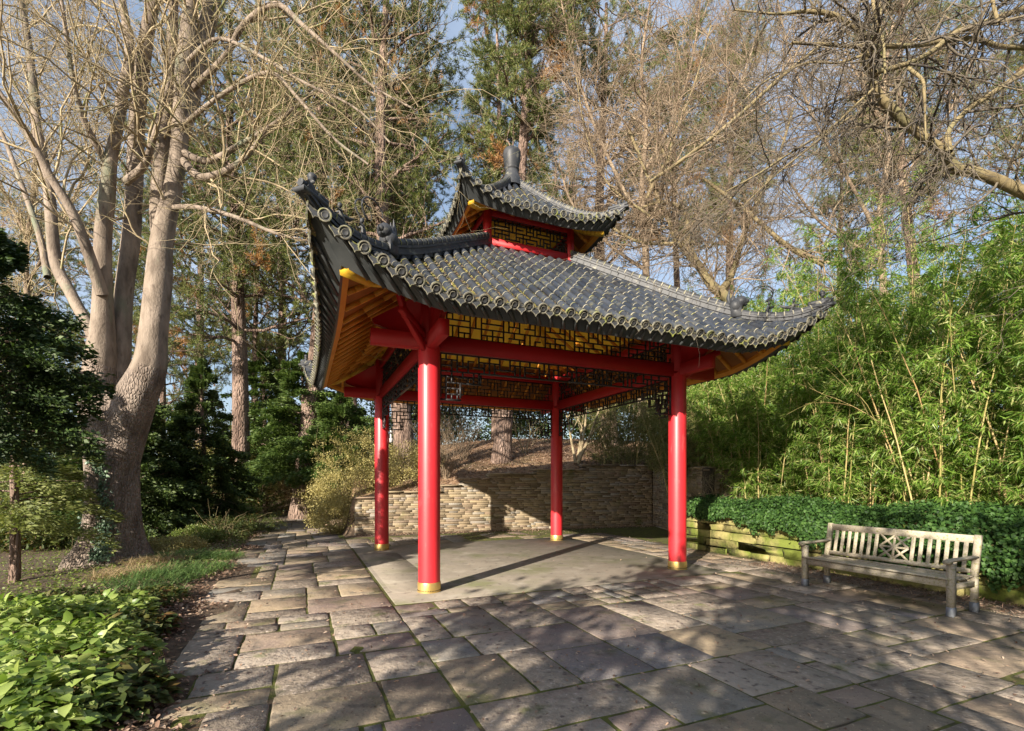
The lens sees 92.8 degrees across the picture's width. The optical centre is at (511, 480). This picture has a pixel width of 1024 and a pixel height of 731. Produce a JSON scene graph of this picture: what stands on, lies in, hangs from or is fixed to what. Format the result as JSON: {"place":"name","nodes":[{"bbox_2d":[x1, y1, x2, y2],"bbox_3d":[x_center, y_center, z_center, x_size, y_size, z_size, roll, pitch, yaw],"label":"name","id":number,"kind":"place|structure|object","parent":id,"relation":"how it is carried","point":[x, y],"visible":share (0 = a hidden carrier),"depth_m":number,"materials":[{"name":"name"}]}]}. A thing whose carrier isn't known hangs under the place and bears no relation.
{"place":"outdoors","nodes":[
{"label":"outdoors","id":0,"kind":"place"},
{"bbox_2d":[0,439,1023,730],"bbox_3d":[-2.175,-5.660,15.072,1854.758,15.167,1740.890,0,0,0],"label":"ground","id":1,"kind":"structure","parent":0,"point":[178,637],"depth_m":9.55,"materials":[{"name":"soil"}]},
{"bbox_2d":[0,177,91,409],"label":"pine tree","id":2,"kind":"object","parent":1,"relation":"on","point":[58,293],"visible":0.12,"depth_m":32.57,"materials":[{"name":"green plant"}]},
{"bbox_2d":[0,591,99,656],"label":"leafy shrub","id":3,"kind":"object","parent":1,"relation":"on","point":[29,610],"visible":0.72,"depth_m":4.60,"materials":[{"name":"green plant"}]},
{"bbox_2d":[0,585,100,622],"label":"leafy shrub","id":4,"kind":"object","parent":1,"relation":"on","point":[60,591],"visible":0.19,"depth_m":6.03,"materials":[{"name":"green plant"}]},
{"bbox_2d":[0,227,116,481],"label":"cypress tree","id":5,"kind":"object","parent":1,"relation":"on","point":[39,374],"visible":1,"depth_m":5.66,"materials":[{"name":"green plant"}]},
{"bbox_2d":[0,346,126,582],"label":"thuja tree","id":6,"kind":"object","parent":1,"relation":"on","point":[15,509],"visible":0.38,"depth_m":8.22,"materials":[{"name":"green plant"}]},
{"bbox_2d":[0,653,142,730],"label":"leafy shrub","id":7,"kind":"object","parent":1,"relation":"on","point":[19,680],"visible":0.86,"depth_m":3.04,"materials":[{"name":"green plant"}]},
{"bbox_2d":[0,484,160,553],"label":"shrub","id":8,"kind":"object","parent":1,"relation":"on","point":[66,541],"visible":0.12,"depth_m":12.53,"materials":[{"name":"green plant"}]},
{"bbox_2d":[0,0,167,476],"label":"bare tree","id":9,"kind":"object","parent":1,"relation":"on","point":[27,278],"visible":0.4,"depth_m":16.94,"materials":[{"name":"brown plant"}]},
{"bbox_2d":[0,610,168,702],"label":"leafy shrub","id":10,"kind":"object","parent":1,"relation":"on","point":[110,637],"visible":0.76,"depth_m":3.94,"materials":[{"name":"green plant"}]},
{"bbox_2d":[22,588,162,629],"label":"leafy shrub","id":11,"kind":"object","parent":1,"relation":"on","point":[110,602],"visible":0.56,"depth_m":5.41,"materials":[{"name":"green plant"}]},
{"bbox_2d":[0,653,186,730],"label":"leafy shrub","id":12,"kind":"object","parent":1,"relation":"on","point":[138,668],"visible":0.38,"depth_m":3.36,"materials":[{"name":"green plant"}]},
{"bbox_2d":[1,401,212,541],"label":"yew tree","id":13,"kind":"object","parent":1,"relation":"on","point":[160,482],"visible":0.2,"depth_m":13.21,"materials":[{"name":"green plant"}]},
{"bbox_2d":[31,135,187,381],"bbox_3d":[-24.352,-9.353,28.662,8.586,22.372,8.832,0,0,32],"label":"pine tree","id":14,"kind":"object","parent":1,"relation":"on","point":[91,231],"visible":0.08,"depth_m":28.38,"materials":[{"name":"green plant"}]},
{"bbox_2d":[0,526,253,631],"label":"ground cover","id":15,"kind":"object","parent":1,"relation":"on","point":[37,570],"visible":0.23,"depth_m":8.67,"materials":[{"name":"green plant"}]},
{"bbox_2d":[75,606,183,648],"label":"leafy shrub","id":16,"kind":"object","parent":1,"relation":"on","point":[156,622],"visible":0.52,"depth_m":4.97,"materials":[{"name":"green plant"}]},
{"bbox_2d":[78,561,180,581],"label":"grass tuft","id":17,"kind":"object","parent":1,"relation":"on","point":[110,574],"visible":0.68,"depth_m":8.03,"materials":[{"name":"plant"}]},
{"bbox_2d":[0,529,267,730],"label":"leaf litter","id":18,"kind":"object","parent":1,"relation":"on","point":[131,721],"visible":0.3,"depth_m":6.01,"materials":[{"name":"brown plant"}]},
{"bbox_2d":[70,579,199,600],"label":"grass tuft","id":19,"kind":"object","parent":1,"relation":"on","point":[135,585],"visible":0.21,"depth_m":6.74,"materials":[{"name":"green plant"}]},
{"bbox_2d":[100,583,191,608],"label":"leafy shrub","id":20,"kind":"object","parent":1,"relation":"on","point":[155,590],"visible":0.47,"depth_m":6.25,"materials":[{"name":"green plant"}]},
{"bbox_2d":[91,565,205,589],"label":"grass tuft","id":21,"kind":"object","parent":1,"relation":"on","point":[148,579],"visible":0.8,"depth_m":7.35,"materials":[{"name":"green plant"}]},
{"bbox_2d":[113,549,202,566],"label":"grass tuft","id":22,"kind":"object","parent":1,"relation":"on","point":[150,559],"visible":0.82,"depth_m":9.27,"materials":[{"name":"plant"}]},
{"bbox_2d":[119,560,215,581],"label":"grass tuft","id":23,"kind":"object","parent":1,"relation":"on","point":[184,571],"visible":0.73,"depth_m":7.89,"materials":[{"name":"green plant"}]},
{"bbox_2d":[112,222,231,434],"bbox_3d":[-16.170,-5.348,22.789,5.578,14.130,5.423,0,0,31],"label":"pine tree","id":24,"kind":"object","parent":1,"relation":"on","point":[178,373],"visible":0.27,"depth_m":22.97,"materials":[{"name":"green plant"}]},
{"bbox_2d":[146,523,209,554],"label":"shrub","id":25,"kind":"object","parent":1,"relation":"on","point":[174,544],"visible":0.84,"depth_m":10.66,"materials":[{"name":"green plant"}]},
{"bbox_2d":[147,547,223,558],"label":"grass tuft","id":26,"kind":"object","parent":1,"relation":"on","point":[183,552],"visible":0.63,"depth_m":9.88,"materials":[{"name":"green plant"}]},
{"bbox_2d":[146,557,240,573],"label":"grass tuft","id":27,"kind":"object","parent":1,"relation":"on","point":[204,565],"visible":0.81,"depth_m":8.62,"materials":[{"name":"green plant"}]},
{"bbox_2d":[113,93,276,444],"bbox_3d":[-18.473,-11.558,30.064,9.297,23.550,9.038,0,0,-20],"label":"pine tree","id":28,"kind":"object","parent":1,"relation":"on","point":[199,354],"visible":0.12,"depth_m":29.04,"materials":[{"name":"green plant"}]},
{"bbox_2d":[167,523,230,542],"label":"shrub","id":29,"kind":"object","parent":1,"relation":"on","point":[207,533],"visible":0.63,"depth_m":11.86,"materials":[{"name":"green plant"}]},
{"bbox_2d":[143,358,263,533],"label":"yew tree","id":30,"kind":"object","parent":1,"relation":"on","point":[185,421],"visible":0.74,"depth_m":14.95,"materials":[{"name":"green plant"}]},
{"bbox_2d":[75,0,342,506],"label":"pine tree","id":31,"kind":"object","parent":1,"relation":"on","point":[240,412],"visible":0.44,"depth_m":19.67,"materials":[{"name":"green plant"}]},
{"bbox_2d":[174,547,249,560],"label":"grass tuft","id":32,"kind":"object","parent":1,"relation":"on","point":[225,554],"visible":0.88,"depth_m":9.86,"materials":[{"name":"green plant"}]},
{"bbox_2d":[187,504,263,538],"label":"shrub","id":33,"kind":"object","parent":1,"relation":"on","point":[242,529],"visible":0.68,"depth_m":13.18,"materials":[{"name":"green plant"}]},
{"bbox_2d":[189,447,284,515],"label":"shrub","id":34,"kind":"object","parent":1,"relation":"on","point":[263,488],"visible":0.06,"depth_m":19.99,"materials":[{"name":"green plant"}]},
{"bbox_2d":[193,170,309,421],"bbox_3d":[-14.042,-8.260,27.318,6.326,16.485,6.508,0,0,12],"label":"pine tree","id":35,"kind":"object","parent":1,"relation":"on","point":[257,344],"visible":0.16,"depth_m":26.39,"materials":[{"name":"green plant"}]},
{"bbox_2d":[216,505,288,531],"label":"shrub","id":36,"kind":"object","parent":1,"relation":"on","point":[272,523],"visible":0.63,"depth_m":15.10,"materials":[{"name":"green plant"}]},
{"bbox_2d":[205,350,300,512],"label":"yew tree","id":37,"kind":"object","parent":1,"relation":"on","point":[263,369],"visible":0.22,"depth_m":23.47,"materials":[{"name":"green plant"}]},
{"bbox_2d":[192,86,335,398],"bbox_3d":[-13.093,-11.849,28.058,9.038,23.550,9.297,0,0,-42],"label":"pine tree","id":38,"kind":"object","parent":1,"relation":"on","point":[297,313],"visible":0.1,"depth_m":27.84,"materials":[{"name":"green plant"}]},
{"bbox_2d":[0,0,559,569],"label":"bare tree","id":39,"kind":"object","parent":1,"relation":"on","point":[128,410],"visible":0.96,"depth_m":9.51,"materials":[{"name":"grey plant"}]},
{"bbox_2d":[74,450,119,562],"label":"ivy","id":40,"kind":"object","parent":39,"relation":"attached to","point":[103,554],"visible":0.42,"depth_m":9.37,"materials":[{"name":"green plant"}]},
{"bbox_2d":[227,349,352,491],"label":"yew tree","id":41,"kind":"object","parent":1,"relation":"on","point":[270,464],"visible":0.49,"depth_m":19.53,"materials":[{"name":"green plant"}]},
{"bbox_2d":[289,463,351,514],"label":"golden shrub","id":42,"kind":"object","parent":1,"relation":"on","point":[303,491],"visible":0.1,"depth_m":19.40,"materials":[{"name":"yellow plant"}]},
{"bbox_2d":[179,0,468,518],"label":"pine tree","id":43,"kind":"object","parent":1,"relation":"on","point":[295,511],"visible":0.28,"depth_m":19.03,"materials":[{"name":"green plant"}]},
{"bbox_2d":[283,391,374,516],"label":"yew tree","id":44,"kind":"object","parent":1,"relation":"on","point":[338,411],"visible":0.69,"depth_m":18.25,"materials":[{"name":"green plant"}]},
{"bbox_2d":[303,488,357,534],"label":"golden shrub","id":45,"kind":"object","parent":1,"relation":"on","point":[332,504],"visible":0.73,"depth_m":14.50,"materials":[{"name":"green plant"}]},
{"bbox_2d":[241,2,448,437],"bbox_3d":[-8.287,-12.886,27.543,10.200,25.728,10.887,0,0,10],"label":"pine tree","id":46,"kind":"object","parent":1,"relation":"on","point":[396,181],"visible":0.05,"depth_m":26.18,"materials":[{"name":"green plant"}]},
{"bbox_2d":[301,458,390,513],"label":"golden shrub","id":47,"kind":"object","parent":1,"relation":"on","point":[337,475],"visible":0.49,"depth_m":15.61,"materials":[{"name":"yellow plant"}]},
{"bbox_2d":[306,426,398,482],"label":"golden shrub","id":48,"kind":"object","parent":1,"relation":"on","point":[363,441],"visible":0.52,"depth_m":17.34,"materials":[{"name":"yellow plant"}]},
{"bbox_2d":[225,0,530,472],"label":"pine tree","id":49,"kind":"object","parent":1,"relation":"on","point":[406,433],"visible":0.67,"depth_m":18.71,"materials":[{"name":"green plant"}]},
{"bbox_2d":[357,445,442,487],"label":"golden shrub","id":50,"kind":"object","parent":1,"relation":"on","point":[395,474],"visible":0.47,"depth_m":16.12,"materials":[{"name":"yellow plant"}]},
{"bbox_2d":[360,427,445,473],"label":"golden shrub","id":51,"kind":"object","parent":1,"relation":"on","point":[409,442],"visible":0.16,"depth_m":17.61,"materials":[{"name":"yellow plant"}]},
{"bbox_2d":[357,399,459,450],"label":"evergreen shrub","id":52,"kind":"object","parent":1,"relation":"on","point":[372,409],"visible":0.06,"depth_m":29.41,"materials":[{"name":"green plant"}]},
{"bbox_2d":[386,43,466,441],"bbox_3d":[-5.577,-14.421,30.387,5.816,25.300,6.327,0,0,-24],"label":"pine tree","id":53,"kind":"object","parent":1,"relation":"on","point":[437,184],"visible":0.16,"depth_m":30.08,"materials":[{"name":"green plant"}]},
{"bbox_2d":[405,408,490,478],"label":"twiggy shrub","id":54,"kind":"object","parent":1,"relation":"on","point":[444,475],"visible":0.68,"depth_m":16.56,"materials":[{"name":"brown plant"}]},
{"bbox_2d":[441,410,497,460],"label":"twiggy shrub","id":55,"kind":"object","parent":1,"relation":"on","point":[465,452],"visible":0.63,"depth_m":19.45,"materials":[{"name":"brown plant"}]},
{"bbox_2d":[413,406,540,443],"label":"evergreen shrub","id":56,"kind":"object","parent":1,"relation":"on","point":[454,425],"visible":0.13,"depth_m":29.86,"materials":[{"name":"green plant"}]},
{"bbox_2d":[446,0,549,438],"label":"pine tree","id":57,"kind":"object","parent":1,"relation":"on","point":[488,88],"visible":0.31,"depth_m":26.78,"materials":[{"name":"green plant"}]},
{"bbox_2d":[495,413,547,453],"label":"shrub","id":58,"kind":"object","parent":1,"relation":"on","point":[522,450],"visible":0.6,"depth_m":19.97,"materials":[{"name":"green plant"}]},
{"bbox_2d":[454,0,601,463],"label":"pine tree","id":59,"kind":"object","parent":1,"relation":"on","point":[502,449],"visible":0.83,"depth_m":18.52,"materials":[{"name":"green plant"}]},
{"bbox_2d":[401,437,655,490],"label":"slope litter","id":60,"kind":"object","parent":1,"relation":"on","point":[519,451],"visible":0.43,"depth_m":19.18,"materials":[{"name":"brown plant"}]},
{"bbox_2d":[471,408,599,438],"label":"evergreen shrub","id":61,"kind":"object","parent":1,"relation":"on","point":[533,429],"visible":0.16,"depth_m":29.42,"materials":[{"name":"green plant"}]},
{"bbox_2d":[526,140,613,257],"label":"pine tree","id":62,"kind":"object","parent":1,"relation":"on","point":[549,174],"visible":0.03,"depth_m":38.59,"materials":[{"name":"green plant"}]},
{"bbox_2d":[566,408,631,463],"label":"slender tree","id":63,"kind":"object","parent":1,"relation":"on","point":[580,453],"visible":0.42,"depth_m":17.55,"materials":[{"name":"beige plant"}]},
{"bbox_2d":[487,0,713,445],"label":"pine tree","id":64,"kind":"object","parent":1,"relation":"on","point":[594,48],"visible":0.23,"depth_m":24.37,"materials":[{"name":"brown plant"}]},
{"bbox_2d":[563,400,657,440],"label":"evergreen shrub","id":65,"kind":"object","parent":1,"relation":"on","point":[598,421],"visible":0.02,"depth_m":29.38,"materials":[{"name":"green plant"}]},
{"bbox_2d":[573,393,658,464],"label":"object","id":66,"kind":"object","parent":1,"relation":"on","point":[603,441],"visible":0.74,"depth_m":17.38,"materials":[{"name":"green plant"}]},
{"bbox_2d":[631,392,690,464],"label":"bamboo clump","id":67,"kind":"object","parent":1,"relation":"on","point":[655,434],"visible":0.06,"depth_m":17.75,"materials":[{"name":"green plant"}]},
{"bbox_2d":[501,0,823,433],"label":"bare tree","id":68,"kind":"object","parent":1,"relation":"on","point":[643,48],"visible":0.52,"depth_m":17.86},
{"bbox_2d":[635,393,696,476],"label":"bamboo clump","id":69,"kind":"object","parent":1,"relation":"on","point":[661,423],"visible":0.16,"depth_m":15.90,"materials":[{"name":"green plant"}]},
{"bbox_2d":[626,1,721,287],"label":"pine tree","id":70,"kind":"object","parent":1,"relation":"on","point":[676,274],"visible":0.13,"depth_m":32.41,"materials":[{"name":"brown plant"}]},
{"bbox_2d":[620,387,738,492],"bbox_3d":[5.083,-1.198,14.357,3.606,3.290,2.698,0,0,0],"label":"bamboo clump","id":71,"kind":"object","parent":1,"relation":"on","point":[691,445],"visible":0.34,"depth_m":14.39,"materials":[{"name":"green plant"}]},
{"bbox_2d":[659,453,763,500],"bbox_3d":[5.094,0.170,12.693,2.768,1.657,2.799,0,0,32],"label":"brushwood","id":72,"kind":"object","parent":1,"relation":"on","point":[694,490],"visible":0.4,"depth_m":12.62,"materials":[{"name":"green plant"}]},
{"bbox_2d":[662,0,779,294],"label":"pine tree","id":73,"kind":"object","parent":1,"relation":"on","point":[718,146],"visible":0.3,"depth_m":27.14,"materials":[{"name":"brown plant"}]},
{"bbox_2d":[523,0,920,407],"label":"bare tree","id":74,"kind":"object","parent":1,"relation":"on","point":[715,288],"visible":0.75,"depth_m":13.41,"materials":[{"name":"brown plant"}]},
{"bbox_2d":[687,285,788,474],"bbox_3d":[6.032,-2.657,13.674,3.219,5.009,3.235,0,0,15],"label":"bamboo clump","id":75,"kind":"object","parent":1,"relation":"on","point":[714,452],"visible":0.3,"depth_m":13.11,"materials":[{"name":"green plant"}]},
{"bbox_2d":[681,257,830,468],"bbox_3d":[8.342,-3.453,15.266,3.803,6.561,5.896,0,0,55],"label":"bamboo clump","id":76,"kind":"object","parent":1,"relation":"on","point":[758,298],"visible":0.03,"depth_m":14.60,"materials":[{"name":"green plant"}]},
{"bbox_2d":[696,295,858,499],"bbox_3d":[6.238,-1.679,12.014,3.395,4.969,3.652,0,0,-25],"label":"bamboo clump","id":77,"kind":"object","parent":1,"relation":"on","point":[752,450],"visible":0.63,"depth_m":11.36,"materials":[{"name":"green plant"}]},
{"bbox_2d":[563,0,1023,406],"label":"overhanging tree","id":78,"kind":"object","parent":1,"relation":"on","point":[944,153],"visible":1,"depth_m":5.49,"materials":[{"name":"brown plant"}]},
{"bbox_2d":[732,216,904,497],"bbox_3d":[7.211,-2.609,12.170,3.803,6.561,5.896,0,0,24],"label":"bamboo clump","id":79,"kind":"object","parent":1,"relation":"on","point":[813,279],"visible":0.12,"depth_m":10.99,"materials":[{"name":"green plant"}]},
{"bbox_2d":[762,104,921,346],"bbox_3d":[17.181,-10.423,26.377,7.230,18.840,7.437,0,0,-34],"label":"pine tree","id":80,"kind":"object","parent":1,"relation":"on","point":[842,218],"visible":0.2,"depth_m":25.31,"materials":[{"name":"brown plant"}]},
{"bbox_2d":[687,514,1023,590],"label":"mossy wall","id":81,"kind":"structure","parent":1,"relation":"on","point":[729,536],"depth_m":9.86,"materials":[{"name":"stone"}]},
{"bbox_2d":[695,0,1023,296],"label":"bare tree","id":82,"kind":"object","parent":1,"relation":"on","point":[877,113],"visible":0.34,"depth_m":15.27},
{"bbox_2d":[764,261,975,506],"bbox_3d":[7.277,-1.810,10.176,3.845,5.230,3.574,0,0,0],"label":"bamboo clump","id":83,"kind":"object","parent":1,"relation":"on","point":[824,477],"visible":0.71,"depth_m":9.81,"materials":[{"name":"green plant"}]},
{"bbox_2d":[767,259,991,464],"bbox_3d":[10.817,-3.571,14.439,5.896,6.561,3.803,0,0,22],"label":"bamboo clump","id":84,"kind":"object","parent":1,"relation":"on","point":[803,288],"depth_m":14.80,"materials":[{"name":"green plant"}]},
{"bbox_2d":[748,559,1023,617],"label":"corner litter","id":85,"kind":"object","parent":1,"relation":"on","point":[911,589],"visible":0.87,"depth_m":7.13,"materials":[{"name":"brown plant"}]},
{"bbox_2d":[751,129,1023,505],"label":"cane clump","id":86,"kind":"object","parent":1,"relation":"on","point":[876,412],"visible":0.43,"depth_m":8.86,"materials":[{"name":"green plant"}]},
{"bbox_2d":[761,157,1019,490],"bbox_3d":[9.225,-3.108,11.937,6.368,7.086,4.107,0,0,2],"label":"bamboo clump","id":87,"kind":"object","parent":1,"relation":"on","point":[893,274],"visible":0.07,"depth_m":10.96,"materials":[{"name":"green plant"}]},
{"bbox_2d":[821,0,1004,393],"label":"pine tree","id":88,"kind":"object","parent":1,"relation":"on","point":[929,208],"visible":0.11,"depth_m":21.52,"materials":[{"name":"brown plant"}]},
{"bbox_2d":[811,215,1023,500],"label":"bamboo clump","id":89,"kind":"object","parent":1,"relation":"on","point":[824,279],"visible":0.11,"depth_m":10.20,"materials":[{"name":"green plant"}]},
{"bbox_2d":[822,162,1023,517],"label":"bamboo clump","id":90,"kind":"object","parent":1,"relation":"on","point":[960,432],"visible":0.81,"depth_m":8.09,"materials":[{"name":"green plant"}]},
{"bbox_2d":[877,227,1023,508],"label":"cane clump","id":91,"kind":"object","parent":1,"relation":"on","point":[994,438],"visible":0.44,"depth_m":7.90,"materials":[{"name":"green plant"}]},
{"bbox_2d":[922,10,1023,305],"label":"pine tree","id":92,"kind":"object","parent":1,"relation":"on","point":[1015,66],"visible":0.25,"depth_m":24.25,"materials":[{"name":"brown plant"}]},
{"bbox_2d":[938,191,1023,505],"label":"bamboo clump","id":93,"kind":"object","parent":1,"relation":"on","point":[980,291],"visible":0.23,"depth_m":8.59,"materials":[{"name":"green plant"}]},
{"bbox_2d":[950,214,1023,479],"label":"bamboo clump","id":94,"kind":"object","parent":1,"relation":"on","point":[1002,285],"visible":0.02,"depth_m":9.55,"materials":[{"name":"green plant"}]},
{"bbox_2d":[958,240,1023,508],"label":"bamboo clump","id":95,"kind":"object","parent":1,"relation":"on","point":[1012,325],"visible":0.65,"depth_m":7.28,"materials":[{"name":"green plant"}]},
{"bbox_2d":[0,0,1023,456],"label":"sky","id":96,"kind":"structure","parent":0,"point":[454,27],"materials":[{"name":"blue"}]},
{"bbox_2d":[353,537,725,604],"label":"floor","id":97,"kind":"structure","parent":0,"point":[481,568],"depth_m":8.91,"materials":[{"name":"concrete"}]},
{"bbox_2d":[292,145,835,593],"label":"pavilion","id":98,"kind":"structure","parent":97,"relation":"on","point":[510,312],"depth_m":8.07,"materials":[{"name":"grey tile"}]},
{"bbox_2d":[160,512,1023,730],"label":"paving","id":99,"kind":"structure","parent":0,"point":[423,687],"depth_m":4.48,"materials":[{"name":"stone slabs"},{"name":"moss"}]},
{"bbox_2d":[353,525,657,536],"bbox_3d":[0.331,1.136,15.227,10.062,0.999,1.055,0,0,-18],"label":"moss litter","id":100,"kind":"object","parent":99,"relation":"on","point":[408,533],"visible":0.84,"depth_m":15.33,"materials":[{"name":"green plant"}]},
{"bbox_2d":[354,462,739,534],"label":"retaining wall","id":101,"kind":"structure","parent":99,"relation":"on","point":[604,495],"depth_m":15.74,"materials":[{"name":"stone"}]},
{"bbox_2d":[164,530,1022,730],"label":"fallen leaves","id":102,"kind":"object","parent":99,"relation":"on","point":[227,707],"visible":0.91,"depth_m":5.20,"materials":[{"name":"brown plant"}]},
{"bbox_2d":[687,492,1023,593],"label":"ivy cover","id":103,"kind":"object","parent":99,"relation":"on","point":[789,518],"visible":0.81,"depth_m":7.61,"materials":[{"name":"green plant"}]},
{"bbox_2d":[798,523,982,616],"bbox_3d":[5.041,1.133,6.659,0.732,0.934,1.884,0,0,-23],"label":"park bench","id":104,"kind":"object","parent":99,"relation":"on","point":[949,578],"visible":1,"depth_m":6.48,"materials":[{"name":"brown wood"}]},
{"bbox_2d":[877,576,1023,606],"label":"kerb stones","id":105,"kind":"object","parent":99,"relation":"on","point":[1013,596],"visible":0.37,"depth_m":6.50,"materials":[{"name":"grey stone"}]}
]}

